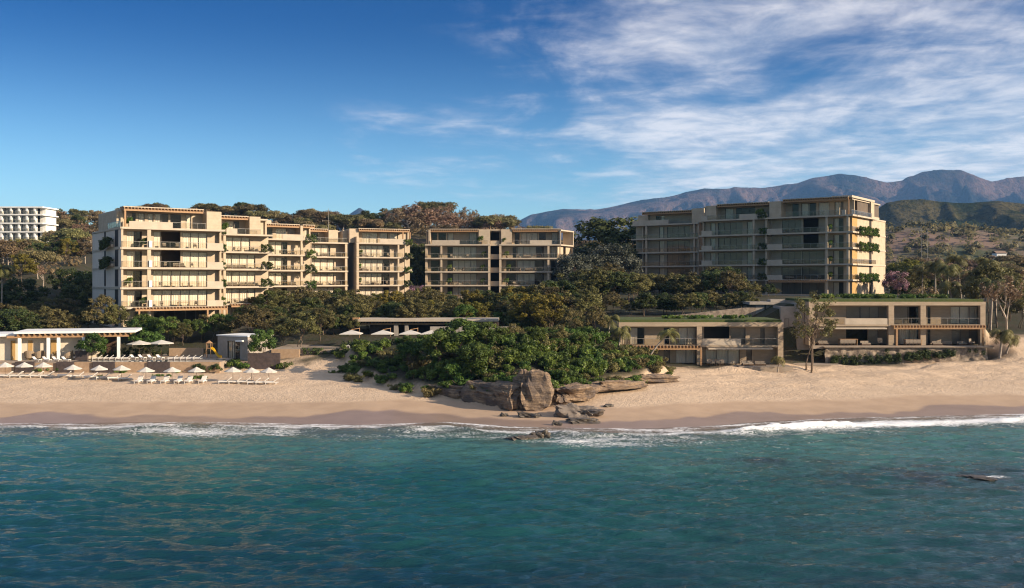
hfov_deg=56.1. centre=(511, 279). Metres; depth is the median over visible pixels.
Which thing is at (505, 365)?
shrub
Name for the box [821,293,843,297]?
shrub
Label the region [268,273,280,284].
window
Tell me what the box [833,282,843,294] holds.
window
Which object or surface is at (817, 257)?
window
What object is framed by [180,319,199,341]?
bright green tree
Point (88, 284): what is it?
olive tree
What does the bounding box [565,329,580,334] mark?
shrub
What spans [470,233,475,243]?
window
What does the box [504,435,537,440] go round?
sea rock
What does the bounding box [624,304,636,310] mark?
olive tree
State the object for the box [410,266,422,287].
evergreen tree
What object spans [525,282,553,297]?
olive tree
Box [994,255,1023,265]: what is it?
hill tree
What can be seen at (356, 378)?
shrub
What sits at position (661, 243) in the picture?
window
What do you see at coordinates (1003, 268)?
palm tree
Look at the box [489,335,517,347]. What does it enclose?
shrub
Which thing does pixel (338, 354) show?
shrub
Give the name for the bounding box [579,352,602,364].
shrub
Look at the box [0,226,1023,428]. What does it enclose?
ground
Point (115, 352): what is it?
hedge
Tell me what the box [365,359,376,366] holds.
shrub
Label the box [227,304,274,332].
olive tree
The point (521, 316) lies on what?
yellow green tree
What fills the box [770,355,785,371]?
palm tree
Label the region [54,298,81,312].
olive tree
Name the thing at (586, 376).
shrub
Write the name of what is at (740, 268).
window
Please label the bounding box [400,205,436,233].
dry tree
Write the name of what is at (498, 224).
dry tree
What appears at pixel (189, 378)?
sun lounger
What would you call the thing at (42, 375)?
sun lounger
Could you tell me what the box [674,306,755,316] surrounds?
stone wall
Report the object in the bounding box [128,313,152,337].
bright green tree
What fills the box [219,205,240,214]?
hill tree
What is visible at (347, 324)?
olive tree
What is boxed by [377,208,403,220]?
hill tree
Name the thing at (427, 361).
shrub
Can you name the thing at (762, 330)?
window
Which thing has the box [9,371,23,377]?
sun lounger
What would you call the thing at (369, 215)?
evergreen tree
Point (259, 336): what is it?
bright green tree
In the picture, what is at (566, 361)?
shrub
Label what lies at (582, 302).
olive tree
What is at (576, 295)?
evergreen tree
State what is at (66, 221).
hill tree
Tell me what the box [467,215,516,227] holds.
hill tree
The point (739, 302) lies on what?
olive tree
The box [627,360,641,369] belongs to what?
shrub
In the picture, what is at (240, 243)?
window
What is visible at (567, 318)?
olive tree
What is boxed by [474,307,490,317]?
yellow green tree
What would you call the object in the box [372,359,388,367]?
shrub
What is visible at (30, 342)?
door
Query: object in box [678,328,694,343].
window
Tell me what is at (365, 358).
shrub
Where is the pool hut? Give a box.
[216,333,271,360]
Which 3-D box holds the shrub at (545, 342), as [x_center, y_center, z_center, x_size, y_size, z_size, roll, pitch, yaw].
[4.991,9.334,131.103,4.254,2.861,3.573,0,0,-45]
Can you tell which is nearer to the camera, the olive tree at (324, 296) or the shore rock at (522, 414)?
the shore rock at (522, 414)
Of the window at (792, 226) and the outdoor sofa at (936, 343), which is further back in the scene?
the window at (792, 226)
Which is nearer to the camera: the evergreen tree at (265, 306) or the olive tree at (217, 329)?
the olive tree at (217, 329)
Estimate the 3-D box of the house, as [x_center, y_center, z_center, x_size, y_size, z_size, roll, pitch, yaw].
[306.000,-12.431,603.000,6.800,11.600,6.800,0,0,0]
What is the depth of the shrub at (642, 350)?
141.37 m
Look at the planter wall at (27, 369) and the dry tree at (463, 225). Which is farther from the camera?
the dry tree at (463, 225)
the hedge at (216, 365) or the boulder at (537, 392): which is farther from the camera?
the hedge at (216, 365)
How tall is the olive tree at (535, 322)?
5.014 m
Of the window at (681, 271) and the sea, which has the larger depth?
the window at (681, 271)
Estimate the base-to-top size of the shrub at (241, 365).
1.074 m
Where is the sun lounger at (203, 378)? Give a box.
[198,376,206,383]
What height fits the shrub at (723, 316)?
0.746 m
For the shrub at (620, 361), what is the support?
on the ground
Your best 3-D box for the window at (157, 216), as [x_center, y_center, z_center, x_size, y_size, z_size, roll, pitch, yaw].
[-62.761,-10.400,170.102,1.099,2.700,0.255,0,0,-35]
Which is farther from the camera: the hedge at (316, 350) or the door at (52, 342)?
the hedge at (316, 350)
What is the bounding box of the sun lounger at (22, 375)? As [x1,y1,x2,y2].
[20,371,34,377]
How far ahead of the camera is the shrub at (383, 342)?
143.39 m
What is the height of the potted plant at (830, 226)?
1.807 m
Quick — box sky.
[0,0,1023,228]
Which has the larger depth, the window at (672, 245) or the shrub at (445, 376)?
the window at (672, 245)
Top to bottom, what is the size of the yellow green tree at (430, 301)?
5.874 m
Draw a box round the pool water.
[72,360,193,361]
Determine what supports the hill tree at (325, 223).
on the ground
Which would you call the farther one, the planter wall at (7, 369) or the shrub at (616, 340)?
the shrub at (616, 340)
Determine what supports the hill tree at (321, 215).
on the ground
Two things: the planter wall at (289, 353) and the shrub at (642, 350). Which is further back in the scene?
the planter wall at (289, 353)
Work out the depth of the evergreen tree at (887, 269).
269.28 m
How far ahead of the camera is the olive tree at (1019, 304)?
172.21 m
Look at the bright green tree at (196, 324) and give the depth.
158.37 m
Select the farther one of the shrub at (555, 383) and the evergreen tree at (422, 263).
the evergreen tree at (422, 263)
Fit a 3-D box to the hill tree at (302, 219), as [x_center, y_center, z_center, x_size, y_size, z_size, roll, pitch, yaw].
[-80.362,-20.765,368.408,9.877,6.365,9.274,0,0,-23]
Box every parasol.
[0,362,13,367]
[15,361,32,376]
[34,361,52,376]
[64,365,81,369]
[91,365,107,370]
[113,364,130,379]
[126,339,150,357]
[137,367,154,371]
[151,340,173,343]
[163,367,180,371]
[188,366,204,381]
[224,367,241,371]
[243,367,259,380]
[260,368,276,372]
[339,328,362,338]
[371,328,393,339]
[399,328,420,334]
[420,329,432,334]
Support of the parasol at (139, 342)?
on the terrace at (214, 357)
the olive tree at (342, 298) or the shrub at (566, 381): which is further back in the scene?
the olive tree at (342, 298)
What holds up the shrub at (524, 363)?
on the ground
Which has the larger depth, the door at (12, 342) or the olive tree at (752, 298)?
the olive tree at (752, 298)
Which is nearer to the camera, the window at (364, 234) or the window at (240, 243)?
the window at (240, 243)
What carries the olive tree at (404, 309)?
on the ground
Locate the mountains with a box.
[337,170,1023,242]
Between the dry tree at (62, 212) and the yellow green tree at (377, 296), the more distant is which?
the dry tree at (62, 212)
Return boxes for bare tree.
[31,264,45,285]
[45,228,70,239]
[381,210,396,219]
[394,201,422,225]
[426,206,447,229]
[437,204,456,215]
[438,212,455,222]
[450,212,466,226]
[458,207,478,219]
[464,213,479,220]
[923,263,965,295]
[978,275,1023,328]
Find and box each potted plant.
[124,277,132,286]
[126,217,132,225]
[139,296,146,306]
[140,237,146,246]
[828,224,832,231]
[828,240,832,247]
[828,256,832,263]
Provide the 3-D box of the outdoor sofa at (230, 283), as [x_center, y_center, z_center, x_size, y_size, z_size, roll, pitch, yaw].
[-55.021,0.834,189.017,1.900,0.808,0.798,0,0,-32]
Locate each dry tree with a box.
[56,211,67,218]
[70,223,90,229]
[74,227,98,252]
[385,209,425,228]
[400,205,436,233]
[419,214,458,227]
[446,212,469,221]
[454,218,481,228]
[469,218,503,228]
[908,286,938,297]
[925,257,943,261]
[955,259,977,267]
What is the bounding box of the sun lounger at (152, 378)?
[147,376,155,383]
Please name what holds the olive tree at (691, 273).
on the ground
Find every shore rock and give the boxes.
[499,412,508,416]
[516,411,541,417]
[551,420,561,425]
[553,403,604,417]
[565,417,600,423]
[603,404,613,406]
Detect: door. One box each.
[11,341,14,359]
[28,340,32,359]
[50,340,55,358]
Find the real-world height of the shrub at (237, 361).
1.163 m
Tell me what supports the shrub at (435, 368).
on the ground
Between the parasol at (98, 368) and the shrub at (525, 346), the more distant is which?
the parasol at (98, 368)
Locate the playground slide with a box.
[203,340,221,357]
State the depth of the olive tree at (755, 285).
191.86 m
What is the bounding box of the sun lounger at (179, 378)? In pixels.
[174,376,182,383]
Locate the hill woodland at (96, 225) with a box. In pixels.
[0,207,1011,290]
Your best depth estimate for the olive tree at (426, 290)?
190.31 m
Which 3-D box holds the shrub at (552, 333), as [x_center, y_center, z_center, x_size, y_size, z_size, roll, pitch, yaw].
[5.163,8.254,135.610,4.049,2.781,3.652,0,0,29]
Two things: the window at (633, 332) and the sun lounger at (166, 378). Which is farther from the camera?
the window at (633, 332)
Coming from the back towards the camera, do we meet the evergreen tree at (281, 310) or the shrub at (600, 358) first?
the evergreen tree at (281, 310)
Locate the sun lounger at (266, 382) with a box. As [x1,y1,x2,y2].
[265,378,277,384]
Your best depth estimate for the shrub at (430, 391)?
121.89 m
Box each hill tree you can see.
[0,239,33,270]
[14,238,44,244]
[14,250,62,278]
[38,236,54,241]
[42,230,54,235]
[50,228,90,241]
[56,215,78,226]
[56,218,74,227]
[57,208,89,217]
[66,242,91,263]
[80,210,101,223]
[142,203,166,207]
[191,203,218,210]
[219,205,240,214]
[238,203,269,212]
[245,210,278,218]
[261,210,286,221]
[275,214,296,223]
[290,217,314,223]
[292,209,318,219]
[295,220,318,227]
[305,211,333,221]
[317,221,334,226]
[317,224,335,229]
[327,214,364,228]
[333,215,365,225]
[357,219,384,227]
[366,223,388,228]
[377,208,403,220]
[381,222,403,228]
[416,201,458,225]
[428,224,458,228]
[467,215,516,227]
[489,215,521,226]
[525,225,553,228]
[580,240,602,247]
[900,257,926,262]
[988,263,1023,271]
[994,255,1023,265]
[997,261,1015,264]
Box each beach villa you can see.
[611,317,792,371]
[785,298,993,348]
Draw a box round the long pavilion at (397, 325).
[353,317,498,335]
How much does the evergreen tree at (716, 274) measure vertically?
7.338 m
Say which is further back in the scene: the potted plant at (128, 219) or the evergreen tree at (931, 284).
the evergreen tree at (931, 284)
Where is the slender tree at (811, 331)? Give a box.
[789,291,838,372]
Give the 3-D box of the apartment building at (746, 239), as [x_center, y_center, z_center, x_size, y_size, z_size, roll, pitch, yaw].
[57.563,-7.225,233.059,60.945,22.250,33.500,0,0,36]
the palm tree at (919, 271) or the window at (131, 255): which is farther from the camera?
the palm tree at (919, 271)
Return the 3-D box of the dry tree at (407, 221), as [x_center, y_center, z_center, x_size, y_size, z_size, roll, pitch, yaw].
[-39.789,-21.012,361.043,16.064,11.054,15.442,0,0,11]
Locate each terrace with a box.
[0,354,234,370]
[275,344,350,354]
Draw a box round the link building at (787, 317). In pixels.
[742,299,840,365]
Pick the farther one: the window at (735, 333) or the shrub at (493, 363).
the window at (735, 333)
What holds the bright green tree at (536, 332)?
on the ground
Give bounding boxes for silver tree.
[550,253,603,281]
[587,243,643,273]
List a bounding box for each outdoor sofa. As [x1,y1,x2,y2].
[173,263,183,266]
[226,265,236,268]
[227,282,237,285]
[238,282,246,285]
[246,282,255,285]
[741,361,753,365]
[755,361,765,365]
[817,341,828,344]
[860,341,870,344]
[931,341,941,344]
[942,341,951,344]
[957,341,966,344]
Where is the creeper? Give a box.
[830,348,985,364]
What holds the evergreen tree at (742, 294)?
on the ground
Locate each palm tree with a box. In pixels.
[0,264,15,302]
[601,314,619,332]
[608,326,630,344]
[650,328,679,354]
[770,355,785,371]
[912,264,933,293]
[923,259,944,292]
[935,263,961,293]
[936,280,963,297]
[944,254,969,297]
[960,270,985,291]
[974,256,999,301]
[977,277,1008,330]
[983,267,1007,323]
[988,329,1015,358]
[1004,335,1020,353]
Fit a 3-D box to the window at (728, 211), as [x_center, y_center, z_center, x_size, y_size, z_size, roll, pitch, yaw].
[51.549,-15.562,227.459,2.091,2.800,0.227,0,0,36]
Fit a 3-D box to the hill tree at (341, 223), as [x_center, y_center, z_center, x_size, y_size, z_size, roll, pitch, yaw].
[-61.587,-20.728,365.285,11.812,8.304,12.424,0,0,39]
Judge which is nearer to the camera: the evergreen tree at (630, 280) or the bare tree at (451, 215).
the evergreen tree at (630, 280)
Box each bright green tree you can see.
[74,332,108,359]
[123,318,148,346]
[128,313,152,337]
[128,331,164,355]
[141,317,164,330]
[148,318,169,333]
[155,316,180,345]
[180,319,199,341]
[191,319,210,340]
[203,313,227,341]
[217,313,239,333]
[247,329,277,352]
[393,340,425,370]
[421,329,460,362]
[433,318,487,356]
[452,303,477,317]
[456,341,493,378]
[472,321,508,343]
[493,312,509,326]
[524,325,547,340]
[569,331,588,343]
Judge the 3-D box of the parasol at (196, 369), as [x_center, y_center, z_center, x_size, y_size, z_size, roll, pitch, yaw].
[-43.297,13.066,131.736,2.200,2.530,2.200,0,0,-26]
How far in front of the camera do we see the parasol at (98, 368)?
132.62 m
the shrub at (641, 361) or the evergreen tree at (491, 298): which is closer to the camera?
the shrub at (641, 361)
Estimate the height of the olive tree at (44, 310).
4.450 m
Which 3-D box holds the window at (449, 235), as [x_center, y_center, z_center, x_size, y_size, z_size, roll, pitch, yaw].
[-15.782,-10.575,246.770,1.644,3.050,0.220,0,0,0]
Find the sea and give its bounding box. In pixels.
[0,414,1023,587]
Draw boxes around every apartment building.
[92,206,413,327]
[425,229,573,297]
[631,195,885,295]
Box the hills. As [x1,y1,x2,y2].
[879,199,1023,229]
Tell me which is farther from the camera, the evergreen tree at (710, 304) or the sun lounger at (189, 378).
the evergreen tree at (710, 304)
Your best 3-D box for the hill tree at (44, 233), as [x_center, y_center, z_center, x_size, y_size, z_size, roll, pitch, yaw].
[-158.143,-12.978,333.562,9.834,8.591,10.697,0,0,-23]
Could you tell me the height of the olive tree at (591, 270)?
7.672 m
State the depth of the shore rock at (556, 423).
104.95 m
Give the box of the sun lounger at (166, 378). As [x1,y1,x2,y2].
[160,376,169,383]
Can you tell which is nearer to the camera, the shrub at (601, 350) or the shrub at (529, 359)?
the shrub at (529, 359)
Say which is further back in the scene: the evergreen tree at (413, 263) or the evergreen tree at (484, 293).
the evergreen tree at (413, 263)
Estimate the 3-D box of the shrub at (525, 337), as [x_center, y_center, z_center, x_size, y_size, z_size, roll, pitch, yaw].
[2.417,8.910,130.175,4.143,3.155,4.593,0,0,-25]
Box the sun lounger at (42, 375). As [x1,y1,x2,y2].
[40,371,54,377]
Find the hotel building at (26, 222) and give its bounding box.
[0,206,58,242]
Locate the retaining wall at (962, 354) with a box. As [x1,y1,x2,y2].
[822,346,988,363]
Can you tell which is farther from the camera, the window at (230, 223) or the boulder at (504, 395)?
the window at (230, 223)
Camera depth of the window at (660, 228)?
246.12 m
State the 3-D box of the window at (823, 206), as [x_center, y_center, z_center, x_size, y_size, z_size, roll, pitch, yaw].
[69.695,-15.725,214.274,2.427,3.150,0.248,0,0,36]
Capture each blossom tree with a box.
[408,285,423,290]
[881,271,909,295]
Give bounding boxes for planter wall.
[0,363,14,372]
[15,362,35,372]
[35,363,55,371]
[56,362,73,372]
[74,362,92,372]
[75,351,88,359]
[93,362,114,372]
[115,362,147,372]
[148,362,169,372]
[169,348,203,355]
[170,362,220,372]
[248,353,279,368]
[271,349,299,358]
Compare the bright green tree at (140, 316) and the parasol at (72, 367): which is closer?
the parasol at (72, 367)
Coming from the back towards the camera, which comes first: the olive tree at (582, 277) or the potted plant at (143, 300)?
the olive tree at (582, 277)
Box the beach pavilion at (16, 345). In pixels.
[0,328,141,360]
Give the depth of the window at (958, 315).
157.44 m
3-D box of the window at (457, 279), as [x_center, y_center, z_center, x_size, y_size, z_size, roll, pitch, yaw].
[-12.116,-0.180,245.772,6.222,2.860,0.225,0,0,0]
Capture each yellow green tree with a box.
[9,253,39,285]
[56,238,78,261]
[246,297,255,302]
[369,293,389,302]
[379,290,404,303]
[416,299,434,316]
[459,301,482,316]
[460,289,483,305]
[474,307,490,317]
[478,302,498,315]
[495,288,516,299]
[502,286,531,300]
[507,292,552,327]
[525,294,566,326]
[886,258,921,293]
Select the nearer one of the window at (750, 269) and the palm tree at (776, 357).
the palm tree at (776, 357)
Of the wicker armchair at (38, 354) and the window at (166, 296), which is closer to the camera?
the wicker armchair at (38, 354)
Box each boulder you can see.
[461,380,520,410]
[513,369,555,410]
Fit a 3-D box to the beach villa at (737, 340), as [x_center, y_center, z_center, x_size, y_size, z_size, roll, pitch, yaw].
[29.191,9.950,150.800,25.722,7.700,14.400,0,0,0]
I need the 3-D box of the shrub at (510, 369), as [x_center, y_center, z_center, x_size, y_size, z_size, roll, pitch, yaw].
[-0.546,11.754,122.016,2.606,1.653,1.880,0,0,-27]
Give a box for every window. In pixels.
[104,270,105,285]
[115,229,117,246]
[115,249,117,266]
[115,269,117,286]
[115,289,117,305]
[127,231,135,246]
[127,251,135,266]
[127,271,135,286]
[127,291,135,306]
[127,310,135,320]
[138,213,144,220]
[148,213,153,221]
[153,271,206,286]
[153,290,206,305]
[154,232,159,247]
[154,251,160,266]
[155,213,159,221]
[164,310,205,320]
[170,214,180,227]
[182,233,206,248]
[182,252,206,267]
[186,215,189,228]
[225,221,232,227]
[226,237,248,251]
[226,255,253,268]
[226,272,253,285]
[226,289,253,302]
[228,306,236,319]
[228,341,234,357]
[268,242,280,253]
[268,257,281,269]
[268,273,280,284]
[276,228,286,238]
[289,229,294,233]
[312,245,327,255]
[312,259,333,270]
[312,273,332,284]
[312,287,333,291]
[360,245,382,256]
[360,259,382,270]
[360,273,382,284]
[360,287,382,295]
[362,232,377,242]
[380,233,387,238]
[390,233,396,238]
[447,233,452,239]
[452,247,475,257]
[452,260,476,270]
[452,274,475,284]
[452,287,475,297]
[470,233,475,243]
[517,260,534,270]
[518,247,535,257]
[518,274,534,284]
[521,233,537,243]
[551,247,556,257]
[552,233,557,243]
[623,328,629,343]
[630,328,636,343]
[659,227,662,237]
[659,241,663,251]
[659,255,663,265]
[659,268,663,273]
[664,350,669,362]
[667,254,689,265]
[668,226,689,237]
[668,240,689,251]
[668,268,689,275]
[676,350,694,362]
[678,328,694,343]
[705,348,739,363]
[711,223,715,234]
[711,238,715,249]
[711,253,715,264]
[718,222,741,234]
[718,237,741,249]
[718,252,741,264]
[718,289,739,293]
[721,267,741,274]
[725,208,732,218]
[730,328,745,343]
[746,349,751,360]
[748,221,752,233]
[748,237,752,248]
[748,252,752,263]
[748,267,752,278]
[760,328,764,343]
[782,220,800,232]
[782,236,800,248]
[782,251,800,263]
[782,267,800,278]
[782,282,800,294]
[801,203,809,215]
[802,283,823,294]
[803,251,823,263]
[803,267,823,278]
[819,202,828,214]
[833,218,843,230]
[833,234,843,247]
[833,250,843,263]
[833,266,843,278]
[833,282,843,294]
[835,201,843,214]
[846,307,860,317]
[861,307,885,317]
[868,327,886,343]
[869,282,871,293]
[895,307,908,323]
[899,329,916,343]
[950,307,977,323]
[952,329,976,343]
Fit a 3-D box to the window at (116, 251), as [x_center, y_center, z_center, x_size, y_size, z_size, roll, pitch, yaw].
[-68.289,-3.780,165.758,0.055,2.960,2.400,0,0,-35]
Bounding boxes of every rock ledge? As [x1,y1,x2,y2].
[428,384,463,398]
[552,382,599,404]
[590,380,647,391]
[628,373,680,383]
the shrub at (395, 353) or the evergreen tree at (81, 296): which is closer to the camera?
the shrub at (395, 353)
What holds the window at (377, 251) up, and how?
in the apartment building at (121, 253)
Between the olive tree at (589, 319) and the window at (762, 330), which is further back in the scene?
the window at (762, 330)
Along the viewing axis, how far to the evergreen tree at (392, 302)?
174.69 m
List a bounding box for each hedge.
[98,349,122,356]
[122,347,168,355]
[192,363,222,370]
[302,347,350,354]
[341,339,394,344]
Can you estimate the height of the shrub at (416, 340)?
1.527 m
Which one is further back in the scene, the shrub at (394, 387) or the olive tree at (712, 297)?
the olive tree at (712, 297)
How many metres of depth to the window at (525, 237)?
246.84 m
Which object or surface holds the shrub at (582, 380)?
on the ground
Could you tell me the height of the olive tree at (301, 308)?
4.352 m
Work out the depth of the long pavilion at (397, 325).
163.79 m
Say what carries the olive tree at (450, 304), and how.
on the ground
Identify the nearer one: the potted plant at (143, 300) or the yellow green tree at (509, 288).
the potted plant at (143, 300)
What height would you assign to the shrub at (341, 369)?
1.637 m
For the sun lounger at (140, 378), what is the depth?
131.47 m
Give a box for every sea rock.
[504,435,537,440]
[529,429,550,437]
[955,474,996,480]
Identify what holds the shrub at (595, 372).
on the ground
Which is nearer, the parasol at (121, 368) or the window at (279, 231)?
the parasol at (121, 368)
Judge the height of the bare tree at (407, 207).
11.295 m
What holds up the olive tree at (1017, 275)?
on the ground
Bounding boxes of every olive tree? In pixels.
[0,303,8,308]
[0,305,31,321]
[6,300,28,308]
[26,303,45,312]
[32,306,56,321]
[38,308,73,328]
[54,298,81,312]
[59,306,74,316]
[60,314,84,328]
[67,279,91,307]
[81,294,119,333]
[99,304,130,326]
[162,320,183,342]
[171,323,193,342]
[198,314,211,337]
[210,317,233,333]
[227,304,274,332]
[256,308,276,320]
[266,317,299,345]
[267,290,298,309]
[274,311,322,346]
[278,303,292,313]
[286,290,324,308]
[290,286,317,302]
[294,306,312,316]
[302,307,336,339]
[311,292,333,304]
[324,295,350,305]
[326,302,346,328]
[333,289,364,306]
[337,314,345,333]
[339,315,361,335]
[341,298,375,330]
[343,317,354,335]
[360,295,380,304]
[362,302,388,316]
[371,301,383,314]
[393,289,418,306]
[394,297,428,317]
[408,299,438,317]
[409,286,438,302]
[420,290,448,305]
[428,313,440,317]
[430,299,443,316]
[433,298,460,316]
[439,299,460,313]
[482,293,501,322]
[493,299,512,318]
[500,323,523,337]
[501,285,522,298]
[503,298,529,316]
[519,311,541,327]
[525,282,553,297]
[530,312,561,327]
[531,286,574,326]
[548,325,567,339]
[556,269,597,290]
[556,288,605,315]
[557,308,583,328]
[570,274,609,294]
[575,269,611,292]
[582,306,609,328]
[588,267,617,297]
[592,262,624,297]
[600,341,613,351]
[601,291,622,311]
[612,298,629,313]
[620,273,651,300]
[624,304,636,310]
[632,273,655,291]
[646,273,663,295]
[646,274,668,292]
[657,272,684,294]
[668,275,703,294]
[669,293,691,313]
[681,292,705,310]
[684,271,710,290]
[690,277,716,293]
[698,290,721,310]
[699,266,720,291]
[706,292,725,309]
[715,270,746,292]
[719,293,737,309]
[723,293,743,308]
[728,274,745,290]
[739,280,759,294]
[742,294,759,304]
[750,283,762,291]
[754,291,761,296]
[902,269,930,297]
[939,289,959,297]
[961,262,1023,327]
[985,270,1023,315]
[997,275,1023,320]
[997,292,1023,328]
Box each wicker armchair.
[24,351,34,359]
[33,350,44,358]
[64,350,72,358]
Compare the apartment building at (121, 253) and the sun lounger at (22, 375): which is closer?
the sun lounger at (22, 375)
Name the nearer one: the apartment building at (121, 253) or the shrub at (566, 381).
the shrub at (566, 381)
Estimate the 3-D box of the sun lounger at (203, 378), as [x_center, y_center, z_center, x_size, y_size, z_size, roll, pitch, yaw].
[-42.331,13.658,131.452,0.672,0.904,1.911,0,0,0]
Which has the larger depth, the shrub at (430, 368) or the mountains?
the mountains
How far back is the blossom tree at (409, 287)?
205.92 m
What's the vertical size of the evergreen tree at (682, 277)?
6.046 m
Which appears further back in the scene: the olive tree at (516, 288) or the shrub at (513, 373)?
the olive tree at (516, 288)
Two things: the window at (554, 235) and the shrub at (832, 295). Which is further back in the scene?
the window at (554, 235)
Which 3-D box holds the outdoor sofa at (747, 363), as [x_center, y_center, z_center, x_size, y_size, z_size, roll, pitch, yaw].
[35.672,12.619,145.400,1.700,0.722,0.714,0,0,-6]
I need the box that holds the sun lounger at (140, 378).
[134,376,143,383]
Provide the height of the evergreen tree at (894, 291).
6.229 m
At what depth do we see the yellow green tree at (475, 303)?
171.08 m
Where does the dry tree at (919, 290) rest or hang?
on the ground
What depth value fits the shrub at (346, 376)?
132.46 m
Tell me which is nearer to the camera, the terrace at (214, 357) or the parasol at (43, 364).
the parasol at (43, 364)
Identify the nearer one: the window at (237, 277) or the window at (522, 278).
the window at (237, 277)
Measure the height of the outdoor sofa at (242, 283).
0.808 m
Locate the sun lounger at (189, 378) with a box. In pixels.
[184,376,192,383]
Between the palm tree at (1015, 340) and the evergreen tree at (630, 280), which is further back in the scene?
the evergreen tree at (630, 280)
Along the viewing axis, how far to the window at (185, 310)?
171.65 m
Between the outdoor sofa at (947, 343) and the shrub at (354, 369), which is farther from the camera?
the outdoor sofa at (947, 343)
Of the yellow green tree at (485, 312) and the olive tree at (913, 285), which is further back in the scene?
the olive tree at (913, 285)
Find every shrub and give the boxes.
[216,358,240,365]
[225,362,249,368]
[271,361,292,368]
[332,351,344,357]
[337,365,346,372]
[340,343,366,351]
[343,365,362,374]
[343,372,358,380]
[344,362,359,368]
[348,358,361,362]
[349,374,364,381]
[352,339,369,349]
[353,351,368,359]
[357,359,369,365]
[361,370,373,377]
[363,356,371,360]
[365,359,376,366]
[368,343,381,352]
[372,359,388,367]
[373,337,390,348]
[374,374,388,383]
[376,367,387,372]
[378,350,392,358]
[378,354,391,359]
[384,356,402,365]
[386,373,396,378]
[387,384,399,389]
[391,350,409,360]
[397,382,415,392]
[398,335,415,342]
[398,365,407,371]
[405,369,420,378]
[406,360,426,370]
[408,354,430,361]
[411,338,422,342]
[415,366,428,374]
[416,358,432,366]
[420,370,440,380]
[421,348,430,355]
[421,354,440,361]
[421,386,441,396]
[425,362,435,371]
[430,360,446,372]
[435,357,468,371]
[437,380,456,387]
[438,373,450,381]
[442,351,459,359]
[443,362,470,379]
[452,376,473,385]
[457,360,487,379]
[473,367,486,379]
[478,355,509,369]
[482,372,499,378]
[482,376,496,381]
[487,369,498,373]
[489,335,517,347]
[489,345,505,356]
[492,347,520,363]
[492,372,505,380]
[498,366,514,374]
[501,364,510,370]
[503,332,524,343]
[503,345,521,352]
[503,375,514,381]
[505,371,517,376]
[507,339,536,352]
[516,360,530,366]
[516,365,530,374]
[517,354,535,362]
[518,334,539,350]
[519,349,545,364]
[535,343,557,352]
[538,338,565,351]
[538,360,564,370]
[541,351,558,362]
[545,329,558,339]
[548,337,570,352]
[548,369,566,380]
[549,350,568,358]
[551,380,562,387]
[556,355,569,366]
[558,364,582,372]
[558,377,575,384]
[560,345,580,359]
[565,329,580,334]
[566,370,583,377]
[567,343,583,354]
[568,360,577,365]
[570,355,595,367]
[574,377,591,383]
[575,327,599,334]
[577,326,599,331]
[577,343,596,357]
[577,373,589,379]
[578,341,595,347]
[578,367,591,373]
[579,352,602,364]
[588,332,606,344]
[588,367,603,376]
[588,376,604,381]
[593,351,604,359]
[594,331,610,339]
[595,347,608,356]
[595,360,612,373]
[601,352,623,360]
[605,337,620,343]
[605,360,624,371]
[606,375,624,379]
[607,344,628,351]
[607,349,628,355]
[609,340,619,346]
[610,358,627,368]
[618,356,628,364]
[624,350,636,356]
[624,366,632,371]
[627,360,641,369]
[628,345,638,354]
[628,357,648,367]
[630,375,647,382]
[635,355,656,366]
[637,347,657,355]
[649,355,662,361]
[649,365,662,372]
[654,361,664,365]
[661,357,667,365]
[662,315,672,318]
[672,315,682,318]
[683,315,698,318]
[716,314,728,318]
[726,315,737,318]
[734,314,751,317]
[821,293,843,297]
[840,293,851,297]
[851,293,864,297]
[869,294,891,298]
[898,294,915,297]
[913,293,931,297]
[931,293,949,297]
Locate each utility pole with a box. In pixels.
[919,229,923,257]
[925,231,928,257]
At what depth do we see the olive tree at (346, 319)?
162.53 m
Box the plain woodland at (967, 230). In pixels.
[885,220,1023,263]
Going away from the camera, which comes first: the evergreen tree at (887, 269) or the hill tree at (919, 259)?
the evergreen tree at (887, 269)
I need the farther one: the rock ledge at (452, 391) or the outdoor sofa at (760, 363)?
the outdoor sofa at (760, 363)
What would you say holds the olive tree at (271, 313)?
on the ground
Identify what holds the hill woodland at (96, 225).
on the ground
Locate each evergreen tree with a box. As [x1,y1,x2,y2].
[0,277,50,304]
[0,307,39,330]
[19,316,49,330]
[26,301,49,309]
[27,242,51,261]
[44,242,56,246]
[44,267,76,290]
[51,236,82,263]
[55,284,90,307]
[59,270,91,307]
[69,214,87,227]
[69,308,99,327]
[231,202,250,215]
[234,305,249,314]
[248,304,270,320]
[251,289,283,310]
[268,306,290,317]
[290,297,321,313]
[315,309,339,334]
[326,288,352,301]
[338,304,363,317]
[358,210,375,218]
[375,301,401,316]
[375,302,401,316]
[376,214,387,221]
[387,308,412,322]
[410,243,424,284]
[410,247,424,288]
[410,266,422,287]
[413,262,424,285]
[445,296,464,307]
[468,290,494,304]
[485,293,502,305]
[496,292,528,311]
[503,311,527,326]
[509,317,535,328]
[535,280,575,295]
[547,280,579,319]
[559,316,584,327]
[567,271,578,281]
[570,293,590,320]
[573,216,640,268]
[594,270,637,296]
[610,272,643,301]
[631,292,657,315]
[653,292,676,314]
[656,297,673,314]
[661,275,693,294]
[665,298,683,314]
[690,292,715,311]
[692,269,729,291]
[711,266,746,292]
[731,291,749,307]
[761,284,776,296]
[885,267,891,282]
[889,279,911,295]
[897,264,942,293]
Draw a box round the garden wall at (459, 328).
[430,327,513,331]
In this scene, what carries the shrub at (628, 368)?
on the ground
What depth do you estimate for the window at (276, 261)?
213.00 m
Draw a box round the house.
[991,251,1005,258]
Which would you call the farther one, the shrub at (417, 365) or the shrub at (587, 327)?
the shrub at (587, 327)
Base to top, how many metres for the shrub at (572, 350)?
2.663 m
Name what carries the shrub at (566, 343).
on the ground
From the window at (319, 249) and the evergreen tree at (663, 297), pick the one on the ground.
the evergreen tree at (663, 297)
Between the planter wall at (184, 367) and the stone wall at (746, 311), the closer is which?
the planter wall at (184, 367)

